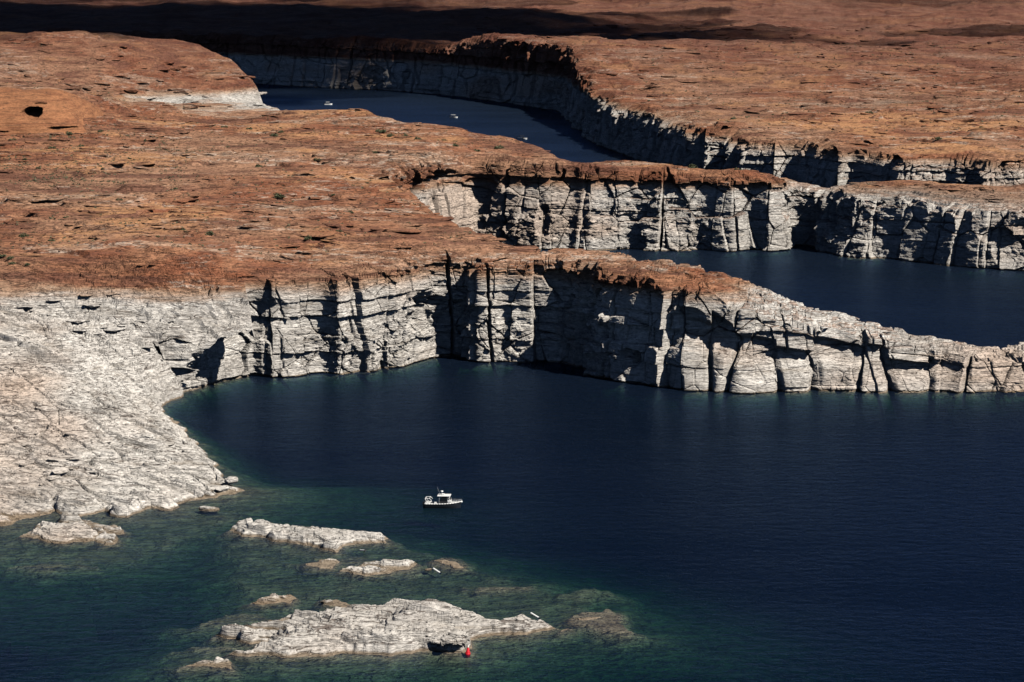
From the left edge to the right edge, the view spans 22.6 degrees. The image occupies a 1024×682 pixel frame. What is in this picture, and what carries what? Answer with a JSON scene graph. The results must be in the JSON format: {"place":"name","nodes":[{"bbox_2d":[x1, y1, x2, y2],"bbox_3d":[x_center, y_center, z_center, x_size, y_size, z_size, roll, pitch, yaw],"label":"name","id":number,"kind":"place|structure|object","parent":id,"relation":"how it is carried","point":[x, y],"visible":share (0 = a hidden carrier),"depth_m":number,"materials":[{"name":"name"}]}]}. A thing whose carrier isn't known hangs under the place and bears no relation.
{"place":"outdoors","nodes":[
{"label":"outdoors","id":0,"kind":"place"},
{"bbox_2d":[130,29,683,160],"bbox_3d":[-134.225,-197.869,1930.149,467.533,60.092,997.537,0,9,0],"label":"cliff","id":1,"kind":"structure","parent":0,"point":[573,86],"depth_m":2111.48,"materials":[{"name":"stone"}]},
{"bbox_2d":[0,30,1023,681],"bbox_3d":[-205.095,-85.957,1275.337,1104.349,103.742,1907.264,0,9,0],"label":"terrain","id":2,"kind":"structure","parent":0,"point":[72,270],"depth_m":653.10,"materials":[{"name":"stone"}]},
{"bbox_2d":[0,87,103,133],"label":"sandstone dome","id":3,"kind":"structure","parent":2,"relation":"on","point":[35,111],"depth_m":1188.69,"materials":[{"name":"brown stone"}]},
{"bbox_2d":[194,490,203,497],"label":"boulder","id":4,"kind":"object","parent":2,"relation":"on","point":[198,493],"visible":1,"depth_m":564.61,"materials":[{"name":"stone"}]},
{"bbox_2d":[216,485,228,491],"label":"boulder","id":5,"kind":"object","parent":2,"relation":"on","point":[222,488],"visible":1,"depth_m":570.49,"materials":[{"name":"stone"}]},
{"bbox_2d":[224,476,237,483],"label":"boulder","id":6,"kind":"object","parent":2,"relation":"on","point":[231,479],"visible":1,"depth_m":575.94,"materials":[{"name":"stone"}]},
{"bbox_2d":[273,193,285,197],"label":"shrub","id":7,"kind":"object","parent":2,"relation":"on","point":[277,195],"visible":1,"depth_m":906.94,"materials":[{"name":"green plant"}]},
{"bbox_2d":[0,17,1023,482],"bbox_3d":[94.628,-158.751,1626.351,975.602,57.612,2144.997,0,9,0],"label":"rock ledge","id":8,"kind":"object","parent":2,"relation":"on","point":[228,213],"visible":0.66,"depth_m":1017.85,"materials":[{"name":"stone"}]},
{"bbox_2d":[0,36,1023,501],"bbox_3d":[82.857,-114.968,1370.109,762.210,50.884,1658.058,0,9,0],"label":"rubble","id":9,"kind":"object","parent":2,"relation":"on","point":[390,198],"visible":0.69,"depth_m":984.80,"materials":[{"name":"stone"}]},
{"bbox_2d":[0,35,1023,261],"bbox_3d":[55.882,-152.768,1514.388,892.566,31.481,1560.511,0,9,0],"label":"scrub","id":10,"kind":"object","parent":2,"relation":"on","point":[83,178],"visible":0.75,"depth_m":1020.41,"materials":[{"name":"brown plant"}]},
{"bbox_2d":[0,0,1023,162],"bbox_3d":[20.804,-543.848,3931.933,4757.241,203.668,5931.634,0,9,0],"label":"terrain","id":11,"kind":"structure","parent":0,"point":[439,21],"depth_m":2344.06,"materials":[{"name":"stone"}]},
{"bbox_2d":[0,84,1023,681],"bbox_3d":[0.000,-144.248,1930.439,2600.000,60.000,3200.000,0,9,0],"label":"water","id":12,"kind":"structure","parent":0,"point":[446,104],"depth_m":586.36,"materials":[{"name":"blue liquid"}]},
{"bbox_2d":[15,521,99,549],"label":"rock island","id":13,"kind":"object","parent":12,"relation":"in","point":[60,535],"visible":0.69,"depth_m":526.25,"materials":[{"name":"stone"}]},
{"bbox_2d":[55,511,135,541],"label":"shore rock","id":14,"kind":"object","parent":12,"relation":"in","point":[67,517],"visible":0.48,"depth_m":536.12,"materials":[{"name":"stone"}]},
{"bbox_2d":[92,531,126,550],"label":"shore rock","id":15,"kind":"object","parent":12,"relation":"in","point":[104,538],"visible":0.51,"depth_m":523.38,"materials":[{"name":"stone"}]},
{"bbox_2d":[198,506,219,512],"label":"boulder","id":16,"kind":"object","parent":12,"relation":"in","point":[207,509],"visible":1,"depth_m":552.69,"materials":[{"name":"stone"}]},
{"bbox_2d":[166,657,255,681],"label":"rock island","id":17,"kind":"object","parent":12,"relation":"in","point":[219,663],"visible":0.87,"depth_m":431.73,"materials":[{"name":"stone"}]},
{"bbox_2d":[230,593,303,614],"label":"rock island","id":18,"kind":"object","parent":12,"relation":"in","point":[274,599],"visible":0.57,"depth_m":474.52,"materials":[{"name":"stone"}]},
{"bbox_2d":[213,518,415,557],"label":"rock island","id":19,"kind":"object","parent":12,"relation":"in","point":[333,540],"visible":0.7,"depth_m":524.02,"materials":[{"name":"stone"}]},
{"bbox_2d":[299,559,342,577],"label":"rock island","id":20,"kind":"object","parent":12,"relation":"in","point":[328,565],"visible":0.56,"depth_m":502.39,"materials":[{"name":"stone"}]},
{"bbox_2d":[312,599,348,611],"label":"rock island","id":21,"kind":"object","parent":12,"relation":"in","point":[334,603],"visible":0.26,"depth_m":473.74,"materials":[{"name":"stone"}]},
{"bbox_2d":[321,600,332,603],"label":"boulder","id":22,"kind":"object","parent":21,"relation":"on","point":[326,601],"visible":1,"depth_m":474.21,"materials":[{"name":"stone"}]},
{"bbox_2d":[332,559,426,583],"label":"rock island","id":23,"kind":"object","parent":12,"relation":"in","point":[383,567],"visible":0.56,"depth_m":498.46,"materials":[{"name":"stone"}]},
{"bbox_2d":[198,598,589,681],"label":"rock island","id":24,"kind":"object","parent":12,"relation":"on","point":[396,628],"visible":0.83,"depth_m":446.08,"materials":[{"name":"stone"}]},
{"bbox_2d":[422,490,462,508],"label":"patrol boat","id":25,"kind":"object","parent":12,"relation":"on","point":[445,502],"visible":1,"depth_m":554.97,"materials":[{"name":"paint"}]},
{"bbox_2d":[432,560,480,577],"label":"rock island","id":26,"kind":"object","parent":12,"relation":"in","point":[453,564],"visible":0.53,"depth_m":501.38,"materials":[{"name":"stone"}]},
{"bbox_2d":[465,645,469,656],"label":"channel buoy","id":27,"kind":"object","parent":12,"relation":"on","point":[467,653],"visible":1,"depth_m":440.02,"materials":[{"name":"red plastic"}]},
{"bbox_2d":[549,629,580,645],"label":"rock island","id":28,"kind":"object","parent":12,"relation":"in","point":[558,634],"visible":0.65,"depth_m":454.36,"materials":[{"name":"stone"}]},
{"bbox_2d":[574,617,600,620],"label":"rock island","id":29,"kind":"object","parent":12,"relation":"in","point":[587,618],"visible":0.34,"depth_m":463.26,"materials":[{"name":"stone"}]},
{"bbox_2d":[113,239,1023,422],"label":"cliff","id":30,"kind":"structure","parent":0,"point":[618,317],"depth_m":718.89,"materials":[{"name":"stone"}]},
{"bbox_2d":[357,150,1023,283],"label":"cliff","id":31,"kind":"structure","parent":0,"point":[547,204],"depth_m":1028.71,"materials":[{"name":"stone"}]},
{"bbox_2d":[589,97,1023,187],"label":"cliff","id":32,"kind":"structure","parent":0,"point":[717,145],"depth_m":1234.18,"materials":[{"name":"stone"}]}
]}

